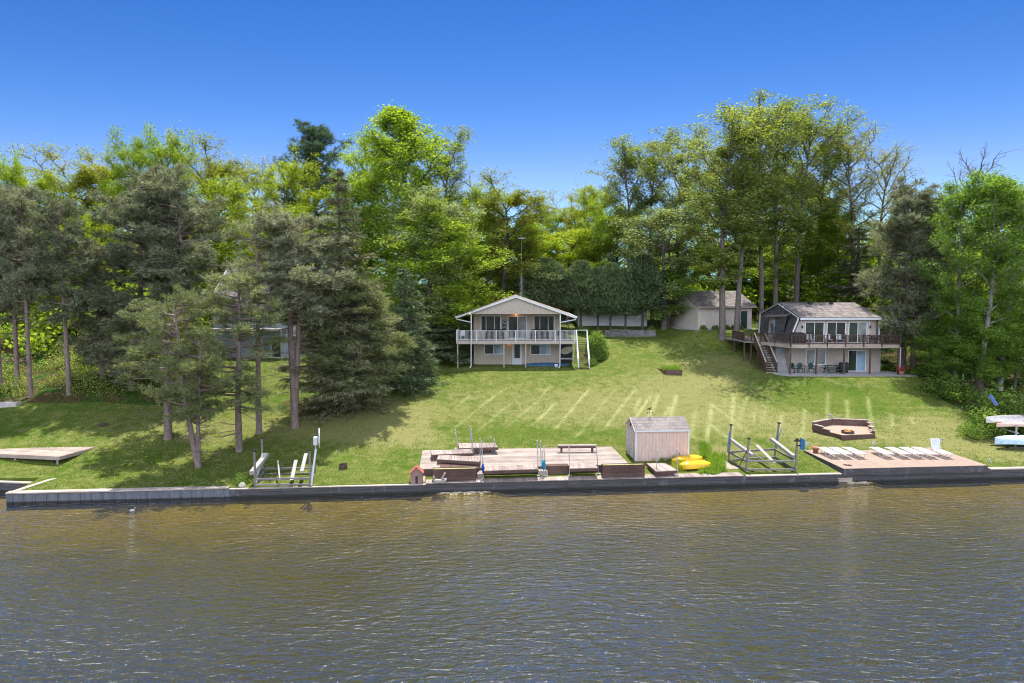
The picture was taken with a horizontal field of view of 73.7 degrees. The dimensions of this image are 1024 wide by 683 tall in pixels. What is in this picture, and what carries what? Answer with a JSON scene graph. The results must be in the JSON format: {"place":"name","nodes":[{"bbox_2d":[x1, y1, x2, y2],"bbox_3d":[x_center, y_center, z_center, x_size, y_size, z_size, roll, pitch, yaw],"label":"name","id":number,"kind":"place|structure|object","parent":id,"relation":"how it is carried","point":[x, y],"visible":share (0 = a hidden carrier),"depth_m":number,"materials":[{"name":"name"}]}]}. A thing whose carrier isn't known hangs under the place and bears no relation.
{"place":"outdoors","nodes":[
{"label":"outdoors","id":0,"kind":"place"},
{"bbox_2d":[0,481,1023,682],"bbox_3d":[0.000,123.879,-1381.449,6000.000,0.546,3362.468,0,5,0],"label":"lake water","id":1,"kind":"structure","parent":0,"point":[861,582],"depth_m":29.30,"materials":[{"name":"liquid"}]},
{"bbox_2d":[0,283,1023,494],"bbox_3d":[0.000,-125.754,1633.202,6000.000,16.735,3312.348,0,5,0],"label":"ground","id":2,"kind":"structure","parent":0,"point":[28,419],"depth_m":53.57,"materials":[{"name":"plant"}]},
{"bbox_2d":[0,186,32,384],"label":"pine tree","id":3,"kind":"object","parent":2,"relation":"on","point":[8,316],"visible":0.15,"depth_m":56.81,"materials":[{"name":"green plant"}]},
{"bbox_2d":[0,148,41,242],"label":"deciduous tree","id":4,"kind":"object","parent":2,"relation":"on","point":[6,175],"visible":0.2,"depth_m":78.18,"materials":[{"name":"green plant"}]},
{"bbox_2d":[0,181,51,386],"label":"pine tree","id":5,"kind":"object","parent":2,"relation":"on","point":[15,336],"visible":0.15,"depth_m":56.36,"materials":[{"name":"green plant"}]},
{"bbox_2d":[0,183,59,397],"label":"pine tree","id":6,"kind":"object","parent":2,"relation":"on","point":[12,203],"visible":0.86,"depth_m":53.61,"materials":[{"name":"green plant"}]},
{"bbox_2d":[0,447,94,464],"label":"deck","id":7,"kind":"structure","parent":2,"relation":"on","point":[57,454],"depth_m":45.74,"materials":[{"name":"wood"}]},
{"bbox_2d":[0,157,101,264],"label":"deciduous tree","id":8,"kind":"object","parent":2,"relation":"on","point":[45,184],"visible":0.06,"depth_m":82.54,"materials":[{"name":"green plant"}]},
{"bbox_2d":[1,135,116,287],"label":"deciduous tree","id":9,"kind":"object","parent":2,"relation":"on","point":[85,180],"visible":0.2,"depth_m":87.50,"materials":[{"name":"green plant"}]},
{"bbox_2d":[18,195,100,395],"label":"pine tree","id":10,"kind":"object","parent":2,"relation":"on","point":[61,240],"visible":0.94,"depth_m":54.35,"materials":[{"name":"green plant"}]},
{"bbox_2d":[31,201,125,311],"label":"deciduous tree","id":11,"kind":"object","parent":2,"relation":"on","point":[85,226],"visible":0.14,"depth_m":72.78,"materials":[{"name":"green plant"}]},
{"bbox_2d":[55,239,133,378],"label":"pine tree","id":12,"kind":"object","parent":2,"relation":"on","point":[83,322],"visible":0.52,"depth_m":57.81,"materials":[{"name":"green plant"}]},
{"bbox_2d":[60,143,132,286],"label":"deciduous tree","id":13,"kind":"object","parent":2,"relation":"on","point":[103,168],"visible":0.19,"depth_m":88.99,"materials":[{"name":"green plant"}]},
{"bbox_2d":[5,486,229,509],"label":"seawall","id":14,"kind":"object","parent":2,"relation":"on","point":[112,496],"visible":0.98,"depth_m":39.87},
{"bbox_2d":[85,296,173,390],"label":"pine tree","id":15,"kind":"object","parent":2,"relation":"on","point":[110,347],"visible":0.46,"depth_m":56.02,"materials":[{"name":"green plant"}]},
{"bbox_2d":[75,163,187,376],"bbox_3d":[-32.126,-5.874,59.023,9.934,19.127,9.306,4,6,37],"label":"pine tree","id":16,"kind":"object","parent":2,"relation":"on","point":[124,204],"visible":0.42,"depth_m":57.23,"materials":[{"name":"green plant"}]},
{"bbox_2d":[96,124,167,288],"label":"deciduous tree","id":17,"kind":"object","parent":2,"relation":"on","point":[121,154],"visible":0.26,"depth_m":84.01,"materials":[{"name":"green plant"}]},
{"bbox_2d":[115,179,202,337],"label":"pine tree","id":18,"kind":"object","parent":2,"relation":"on","point":[147,253],"visible":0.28,"depth_m":58.20,"materials":[{"name":"green plant"}]},
{"bbox_2d":[134,120,201,269],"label":"deciduous tree","id":19,"kind":"object","parent":2,"relation":"on","point":[172,151],"visible":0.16,"depth_m":84.43,"materials":[{"name":"green plant"}]},
{"bbox_2d":[111,297,231,439],"bbox_3d":[-24.636,1.994,48.708,7.897,10.701,8.441,1,5,10],"label":"pine tree","id":20,"kind":"object","parent":2,"relation":"on","point":[137,355],"visible":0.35,"depth_m":48.24,"materials":[{"name":"green plant"}]},
{"bbox_2d":[125,162,244,359],"bbox_3d":[-28.325,-5.784,59.037,10.228,19.232,9.582,5,6,45],"label":"pine tree","id":21,"kind":"object","parent":2,"relation":"on","point":[169,189],"visible":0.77,"depth_m":57.00,"materials":[{"name":"green plant"}]},
{"bbox_2d":[134,282,239,467],"bbox_3d":[-20.688,2.389,44.063,6.547,12.445,5.196,0,5,0],"label":"pine tree","id":22,"kind":"object","parent":2,"relation":"on","point":[185,390],"visible":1,"depth_m":43.62,"materials":[{"name":"green plant"}]},
{"bbox_2d":[156,120,256,284],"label":"deciduous tree","id":23,"kind":"object","parent":2,"relation":"on","point":[216,169],"visible":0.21,"depth_m":85.24,"materials":[{"name":"green plant"}]},
{"bbox_2d":[175,160,266,290],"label":"deciduous tree","id":24,"kind":"object","parent":2,"relation":"on","point":[237,213],"visible":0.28,"depth_m":77.49,"materials":[{"name":"green plant"}]},
{"bbox_2d":[184,266,291,452],"bbox_3d":[-18.561,1.402,46.293,7.964,13.242,7.007,0,5,3],"label":"pine tree","id":25,"kind":"object","parent":2,"relation":"on","point":[217,303],"visible":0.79,"depth_m":45.94,"materials":[{"name":"green plant"}]},
{"bbox_2d":[214,217,292,434],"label":"pine tree","id":26,"kind":"object","parent":2,"relation":"on","point":[241,228],"visible":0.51,"depth_m":48.75,"materials":[{"name":"green plant"}]},
{"bbox_2d":[219,153,291,246],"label":"deciduous tree","id":27,"kind":"object","parent":2,"relation":"on","point":[245,178],"visible":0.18,"depth_m":86.83,"materials":[{"name":"green plant"}]},
{"bbox_2d":[208,267,321,360],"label":"grey roofed house","id":28,"kind":"structure","parent":2,"relation":"on","point":[283,350],"depth_m":68.71,"materials":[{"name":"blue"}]},
{"bbox_2d":[222,188,334,307],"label":"deciduous tree","id":29,"kind":"object","parent":2,"relation":"on","point":[295,211],"visible":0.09,"depth_m":73.65,"materials":[{"name":"green plant"}]},
{"bbox_2d":[238,140,325,261],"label":"deciduous tree","id":30,"kind":"object","parent":2,"relation":"on","point":[290,183],"visible":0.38,"depth_m":82.40,"materials":[{"name":"green plant"}]},
{"bbox_2d":[249,428,319,485],"bbox_3d":[-13.545,6.819,41.696,4.439,3.422,2.749,0,5,0],"label":"lift","id":31,"kind":"object","parent":2,"relation":"on","point":[258,464],"visible":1,"depth_m":40.84,"materials":[{"name":"metal"}]},
{"bbox_2d":[234,199,356,428],"bbox_3d":[-15.840,-1.752,50.228,9.265,17.225,8.163,2,5,21],"label":"pine tree","id":32,"kind":"object","parent":2,"relation":"on","point":[310,280],"visible":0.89,"depth_m":49.23,"materials":[{"name":"green plant"}]},
{"bbox_2d":[271,118,354,267],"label":"pine tree","id":33,"kind":"object","parent":2,"relation":"on","point":[313,141],"visible":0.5,"depth_m":89.15,"materials":[{"name":"green plant"}]},
{"bbox_2d":[229,483,425,501],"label":"seawall","id":34,"kind":"object","parent":2,"relation":"on","point":[251,494],"visible":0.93,"depth_m":40.89,"materials":[{"name":"concrete"}]},
{"bbox_2d":[273,168,404,425],"bbox_3d":[-13.646,-3.538,53.312,10.514,19.846,9.913,3,5,30],"label":"spruce tree","id":35,"kind":"object","parent":2,"relation":"on","point":[339,397],"visible":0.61,"depth_m":52.51,"materials":[{"name":"green plant"}]},
{"bbox_2d":[316,168,388,306],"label":"deciduous tree","id":36,"kind":"object","parent":2,"relation":"on","point":[358,193],"visible":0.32,"depth_m":80.59,"materials":[{"name":"green plant"}]},
{"bbox_2d":[293,276,418,403],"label":"pine tree","id":37,"kind":"object","parent":2,"relation":"on","point":[378,300],"visible":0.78,"depth_m":52.57,"materials":[{"name":"green plant"}]},
{"bbox_2d":[317,124,408,295],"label":"deciduous tree","id":38,"kind":"object","parent":2,"relation":"on","point":[361,161],"visible":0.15,"depth_m":84.25,"materials":[{"name":"green plant"}]},
{"bbox_2d":[369,268,449,396],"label":"spruce tree","id":39,"kind":"object","parent":2,"relation":"on","point":[407,310],"visible":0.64,"depth_m":59.09,"materials":[{"name":"green plant"}]},
{"bbox_2d":[342,99,499,328],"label":"deciduous tree","id":40,"kind":"object","parent":2,"relation":"on","point":[402,122],"visible":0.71,"depth_m":76.37,"materials":[{"name":"green plant"}]},
{"bbox_2d":[374,180,492,340],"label":"deciduous tree","id":41,"kind":"object","parent":2,"relation":"on","point":[436,279],"visible":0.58,"depth_m":69.95,"materials":[{"name":"green plant"}]},
{"bbox_2d":[358,196,524,348],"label":"deciduous tree","id":42,"kind":"object","parent":2,"relation":"on","point":[462,306],"visible":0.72,"depth_m":68.91,"materials":[{"name":"green plant"}]},
{"bbox_2d":[409,299,473,363],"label":"spruce tree","id":43,"kind":"object","parent":2,"relation":"on","point":[442,352],"visible":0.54,"depth_m":69.19,"materials":[{"name":"green plant"}]},
{"bbox_2d":[409,125,481,309],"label":"deciduous tree","id":44,"kind":"object","parent":2,"relation":"on","point":[456,150],"visible":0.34,"depth_m":82.39,"materials":[{"name":"green plant"}]},
{"bbox_2d":[443,182,519,322],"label":"deciduous tree","id":45,"kind":"object","parent":2,"relation":"on","point":[478,191],"visible":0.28,"depth_m":83.80,"materials":[{"name":"green plant"}]},
{"bbox_2d":[448,162,563,302],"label":"deciduous tree","id":46,"kind":"object","parent":2,"relation":"on","point":[515,200],"visible":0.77,"depth_m":82.28,"materials":[{"name":"green plant"}]},
{"bbox_2d":[0,204,1023,355],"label":"woodland","id":47,"kind":"object","parent":2,"relation":"on","point":[45,333],"visible":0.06,"depth_m":79.28,"materials":[{"name":"green plant"}]},
{"bbox_2d":[0,308,1023,403],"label":"undergrowth","id":48,"kind":"object","parent":2,"relation":"on","point":[74,359],"visible":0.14,"depth_m":58.62,"materials":[{"name":"green plant"}]},
{"bbox_2d":[455,294,576,367],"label":"tan house","id":49,"kind":"structure","parent":2,"relation":"on","point":[523,317],"depth_m":69.86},
{"bbox_2d":[458,214,579,298],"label":"deciduous tree","id":50,"kind":"object","parent":2,"relation":"on","point":[542,242],"visible":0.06,"depth_m":89.26,"materials":[{"name":"green plant"}]},
{"bbox_2d":[512,257,566,308],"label":"cedar tree","id":51,"kind":"object","parent":2,"relation":"on","point":[548,279],"visible":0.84,"depth_m":80.50,"materials":[{"name":"green plant"}]},
{"bbox_2d":[543,186,601,266],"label":"deciduous tree","id":52,"kind":"object","parent":2,"relation":"on","point":[568,222],"visible":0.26,"depth_m":105.94,"materials":[{"name":"green plant"}]},
{"bbox_2d":[558,260,598,330],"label":"cedar tree","id":53,"kind":"object","parent":2,"relation":"on","point":[578,279],"visible":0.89,"depth_m":79.39,"materials":[{"name":"green plant"}]},
{"bbox_2d":[536,216,620,314],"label":"deciduous tree","id":54,"kind":"object","parent":2,"relation":"on","point":[574,240],"visible":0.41,"depth_m":91.78,"materials":[{"name":"green plant"}]},
{"bbox_2d":[420,447,743,483],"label":"weathered deck","id":55,"kind":"structure","parent":2,"relation":"on","point":[528,456],"depth_m":44.56,"materials":[{"name":"wood"}]},
{"bbox_2d":[433,467,476,479],"bbox_3d":[-3.528,8.133,42.018,2.677,0.714,0.420,0,5,-5],"label":"planter box","id":56,"kind":"object","parent":55,"relation":"on","point":[460,473],"visible":0.98,"depth_m":41.84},
{"bbox_2d":[484,465,537,473],"bbox_3d":[-0.067,7.943,42.472,3.386,0.207,1.223,0,5,-4],"label":"dock section","id":57,"kind":"object","parent":55,"relation":"on","point":[498,469],"visible":0.98,"depth_m":42.13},
{"bbox_2d":[601,463,644,476],"bbox_3d":[6.957,8.051,42.794,2.680,0.754,0.400,0,5,-5],"label":"planter box","id":58,"kind":"object","parent":55,"relation":"on","point":[622,469],"visible":1,"depth_m":42.61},
{"bbox_2d":[426,476,746,494],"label":"seawall","id":59,"kind":"object","parent":2,"relation":"on","point":[614,485],"visible":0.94,"depth_m":42.27,"materials":[{"name":"concrete"}]},
{"bbox_2d":[557,178,638,264],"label":"deciduous tree","id":60,"kind":"object","parent":2,"relation":"on","point":[584,200],"visible":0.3,"depth_m":97.91,"materials":[{"name":"green plant"}]},
{"bbox_2d":[583,265,614,331],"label":"cedar tree","id":61,"kind":"object","parent":2,"relation":"on","point":[595,307],"visible":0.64,"depth_m":79.18,"materials":[{"name":"green plant"}]},
{"bbox_2d":[574,308,646,325],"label":"white outbuilding","id":62,"kind":"structure","parent":2,"relation":"on","point":[616,320],"depth_m":83.26,"materials":[{"name":"metal"}]},
{"bbox_2d":[595,261,625,329],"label":"cedar tree","id":63,"kind":"object","parent":2,"relation":"on","point":[612,271],"visible":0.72,"depth_m":79.16,"materials":[{"name":"green plant"}]},
{"bbox_2d":[572,200,669,268],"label":"deciduous tree","id":64,"kind":"object","parent":2,"relation":"on","point":[605,238],"visible":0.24,"depth_m":90.65,"materials":[{"name":"green plant"}]},
{"bbox_2d":[581,133,671,267],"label":"poplar tree","id":65,"kind":"object","parent":2,"relation":"on","point":[627,157],"visible":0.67,"depth_m":88.62,"materials":[{"name":"green plant"}]},
{"bbox_2d":[611,267,643,329],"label":"cedar tree","id":66,"kind":"object","parent":2,"relation":"on","point":[626,293],"visible":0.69,"depth_m":79.15,"materials":[{"name":"green plant"}]},
{"bbox_2d":[624,254,665,329],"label":"cedar tree","id":67,"kind":"object","parent":2,"relation":"on","point":[653,292],"visible":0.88,"depth_m":78.79,"materials":[{"name":"green plant"}]},
{"bbox_2d":[608,125,685,318],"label":"poplar tree","id":68,"kind":"object","parent":2,"relation":"on","point":[669,135],"visible":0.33,"depth_m":90.33,"materials":[{"name":"green plant"}]},
{"bbox_2d":[625,416,690,460],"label":"shed","id":69,"kind":"structure","parent":2,"relation":"on","point":[648,437],"depth_m":46.14,"materials":[{"name":"beige"}]},
{"bbox_2d":[606,197,727,329],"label":"deciduous tree","id":70,"kind":"object","parent":2,"relation":"on","point":[669,216],"visible":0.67,"depth_m":79.42,"materials":[{"name":"green plant"}]},
{"bbox_2d":[632,122,718,293],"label":"poplar tree","id":71,"kind":"object","parent":2,"relation":"on","point":[680,198],"visible":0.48,"depth_m":84.73,"materials":[{"name":"green plant"}]},
{"bbox_2d":[644,267,727,327],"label":"deciduous tree","id":72,"kind":"object","parent":2,"relation":"on","point":[672,276],"visible":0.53,"depth_m":80.04,"materials":[{"name":"green plant"}]},
{"bbox_2d":[669,291,756,329],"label":"garage","id":73,"kind":"structure","parent":2,"relation":"on","point":[705,309],"depth_m":78.31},
{"bbox_2d":[684,239,758,293],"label":"maple tree","id":74,"kind":"object","parent":2,"relation":"on","point":[711,260],"visible":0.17,"depth_m":97.63,"materials":[{"name":"green plant"}]},
{"bbox_2d":[660,104,793,340],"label":"poplar tree","id":75,"kind":"object","parent":2,"relation":"on","point":[727,153],"visible":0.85,"depth_m":72.92,"materials":[{"name":"green plant"}]},
{"bbox_2d":[681,98,807,331],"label":"poplar tree","id":76,"kind":"object","parent":2,"relation":"on","point":[750,232],"visible":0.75,"depth_m":72.64,"materials":[{"name":"green plant"}]},
{"bbox_2d":[713,251,804,313],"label":"maple tree","id":77,"kind":"object","parent":2,"relation":"on","point":[769,281],"visible":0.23,"depth_m":98.15,"materials":[{"name":"green plant"}]},
{"bbox_2d":[721,88,808,327],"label":"poplar tree","id":78,"kind":"object","parent":2,"relation":"on","point":[765,242],"visible":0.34,"depth_m":78.15,"materials":[{"name":"green plant"}]},
{"bbox_2d":[727,422,804,470],"bbox_3d":[16.649,6.900,45.325,4.230,2.545,3.421,0,5,0],"label":"lift","id":79,"kind":"object","parent":2,"relation":"on","point":[791,456],"visible":1,"depth_m":44.78,"materials":[{"name":"metal"}]},
{"bbox_2d":[733,99,823,304],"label":"poplar tree","id":80,"kind":"object","parent":2,"relation":"on","point":[782,256],"visible":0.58,"depth_m":80.00,"materials":[{"name":"green plant"}]},
{"bbox_2d":[746,472,851,488],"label":"seawall","id":81,"kind":"object","parent":2,"relation":"on","point":[757,481],"visible":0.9,"depth_m":43.34,"materials":[{"name":"concrete"}]},
{"bbox_2d":[742,230,867,301],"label":"maple tree","id":82,"kind":"object","parent":2,"relation":"on","point":[780,288],"visible":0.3,"depth_m":92.38,"materials":[{"name":"green plant"}]},
{"bbox_2d":[725,302,900,373],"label":"gambrel house","id":83,"kind":"structure","parent":2,"relation":"on","point":[853,324],"depth_m":65.81,"materials":[{"name":"beige"}]},
{"bbox_2d":[764,91,868,301],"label":"poplar tree","id":84,"kind":"object","parent":2,"relation":"on","point":[815,242],"visible":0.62,"depth_m":82.87,"materials":[{"name":"green plant"}]},
{"bbox_2d":[783,104,873,301],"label":"poplar tree","id":85,"kind":"object","parent":2,"relation":"on","point":[818,200],"visible":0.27,"depth_m":88.32,"materials":[{"name":"green plant"}]},
{"bbox_2d":[789,198,878,301],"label":"maple tree","id":86,"kind":"object","parent":2,"relation":"on","point":[828,230],"visible":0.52,"depth_m":86.74,"materials":[{"name":"green plant"}]},
{"bbox_2d":[811,418,875,439],"bbox_3d":[25.322,6.777,51.692,4.772,1.198,4.187,0,5,0],"label":"fire pit","id":87,"kind":"object","parent":2,"relation":"on","point":[861,428],"visible":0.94,"depth_m":52.12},
{"bbox_2d":[773,371,916,376],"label":"patio","id":88,"kind":"structure","parent":2,"relation":"on","point":[882,373],"depth_m":63.88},
{"bbox_2d":[816,228,884,311],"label":"spruce tree","id":89,"kind":"object","parent":2,"relation":"on","point":[858,263],"visible":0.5,"depth_m":81.16,"materials":[{"name":"green plant"}]},
{"bbox_2d":[799,119,912,297],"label":"poplar tree","id":90,"kind":"object","parent":2,"relation":"on","point":[852,211],"visible":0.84,"depth_m":82.73,"materials":[{"name":"green plant"}]},
{"bbox_2d":[838,135,928,264],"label":"poplar tree","id":91,"kind":"object","parent":2,"relation":"on","point":[890,168],"visible":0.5,"depth_m":84.01,"materials":[{"name":"green plant"}]},
{"bbox_2d":[804,448,987,475],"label":"sun deck","id":92,"kind":"structure","parent":2,"relation":"on","point":[874,463],"depth_m":44.72,"materials":[{"name":"wood"}]},
{"bbox_2d":[851,174,968,370],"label":"pine tree","id":93,"kind":"object","parent":2,"relation":"on","point":[890,324],"visible":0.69,"depth_m":65.49,"materials":[{"name":"green plant"}]},
{"bbox_2d":[870,182,966,368],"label":"pine tree","id":94,"kind":"object","parent":2,"relation":"on","point":[896,271],"visible":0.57,"depth_m":65.08,"materials":[{"name":"green plant"}]},
{"bbox_2d":[852,470,989,484],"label":"seawall","id":95,"kind":"object","parent":2,"relation":"on","point":[935,478],"visible":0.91,"depth_m":44.08,"materials":[{"name":"concrete"}]},
{"bbox_2d":[885,314,1017,375],"bbox_3d":[40.612,0.547,63.355,10.700,6.496,9.593,4,6,42],"label":"bush","id":96,"kind":"object","parent":2,"relation":"on","point":[938,332],"visible":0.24,"depth_m":61.98,"materials":[{"name":"green plant"}]},
{"bbox_2d":[924,372,985,402],"bbox_3d":[38.183,3.901,59.166,5.125,2.485,4.592,-2,5,-26],"label":"shrub","id":97,"kind":"object","parent":2,"relation":"on","point":[956,390],"visible":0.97,"depth_m":58.42,"materials":[{"name":"green plant"}]},
{"bbox_2d":[903,329,1007,381],"bbox_3d":[39.257,1.479,61.323,7.607,5.204,6.819,0,5,-6],"label":"bush","id":98,"kind":"object","parent":2,"relation":"on","point":[940,365],"visible":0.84,"depth_m":60.49,"materials":[{"name":"green plant"}]},
{"bbox_2d":[905,178,1011,377],"bbox_3d":[39.913,-5.024,61.190,8.237,18.939,7.952,1,5,7],"label":"aspen tree","id":99,"kind":"object","parent":2,"relation":"on","point":[953,211],"visible":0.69,"depth_m":60.14,"materials":[{"name":"green plant"}]},
{"bbox_2d":[923,335,1023,388],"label":"bush","id":100,"kind":"object","parent":2,"relation":"on","point":[984,360],"visible":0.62,"depth_m":59.01,"materials":[{"name":"green plant"}]},
{"bbox_2d":[929,167,1023,395],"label":"aspen tree","id":101,"kind":"object","parent":2,"relation":"on","point":[996,187],"visible":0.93,"depth_m":57.84,"materials":[{"name":"green plant"}]},
{"bbox_2d":[957,405,1007,435],"bbox_3d":[36.097,6.066,52.406,3.329,2.485,3.716,3,6,35],"label":"shrub","id":102,"kind":"object","parent":2,"relation":"on","point":[987,426],"visible":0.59,"depth_m":52.10,"materials":[{"name":"green plant"}]},
{"bbox_2d":[957,184,1023,390],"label":"aspen tree","id":103,"kind":"object","parent":2,"relation":"on","point":[1020,279],"visible":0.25,"depth_m":58.73,"materials":[{"name":"green plant"}]},
{"bbox_2d":[961,381,1023,432],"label":"shrub","id":104,"kind":"object","parent":2,"relation":"on","point":[1006,403],"visible":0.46,"depth_m":53.33,"materials":[{"name":"green plant"}]},
{"bbox_2d":[967,323,1023,389],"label":"maple tree","id":105,"kind":"object","parent":2,"relation":"on","point":[1016,330],"visible":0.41,"depth_m":58.98,"materials":[{"name":"green plant"}]},
{"bbox_2d":[988,466,1023,482],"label":"seawall","id":106,"kind":"object","parent":2,"relation":"on","point":[1006,474],"visible":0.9,"depth_m":44.54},
{"bbox_2d":[0,0,1023,283],"label":"sky","id":107,"kind":"structure","parent":0,"point":[541,84],"materials":[{"name":"blue"}]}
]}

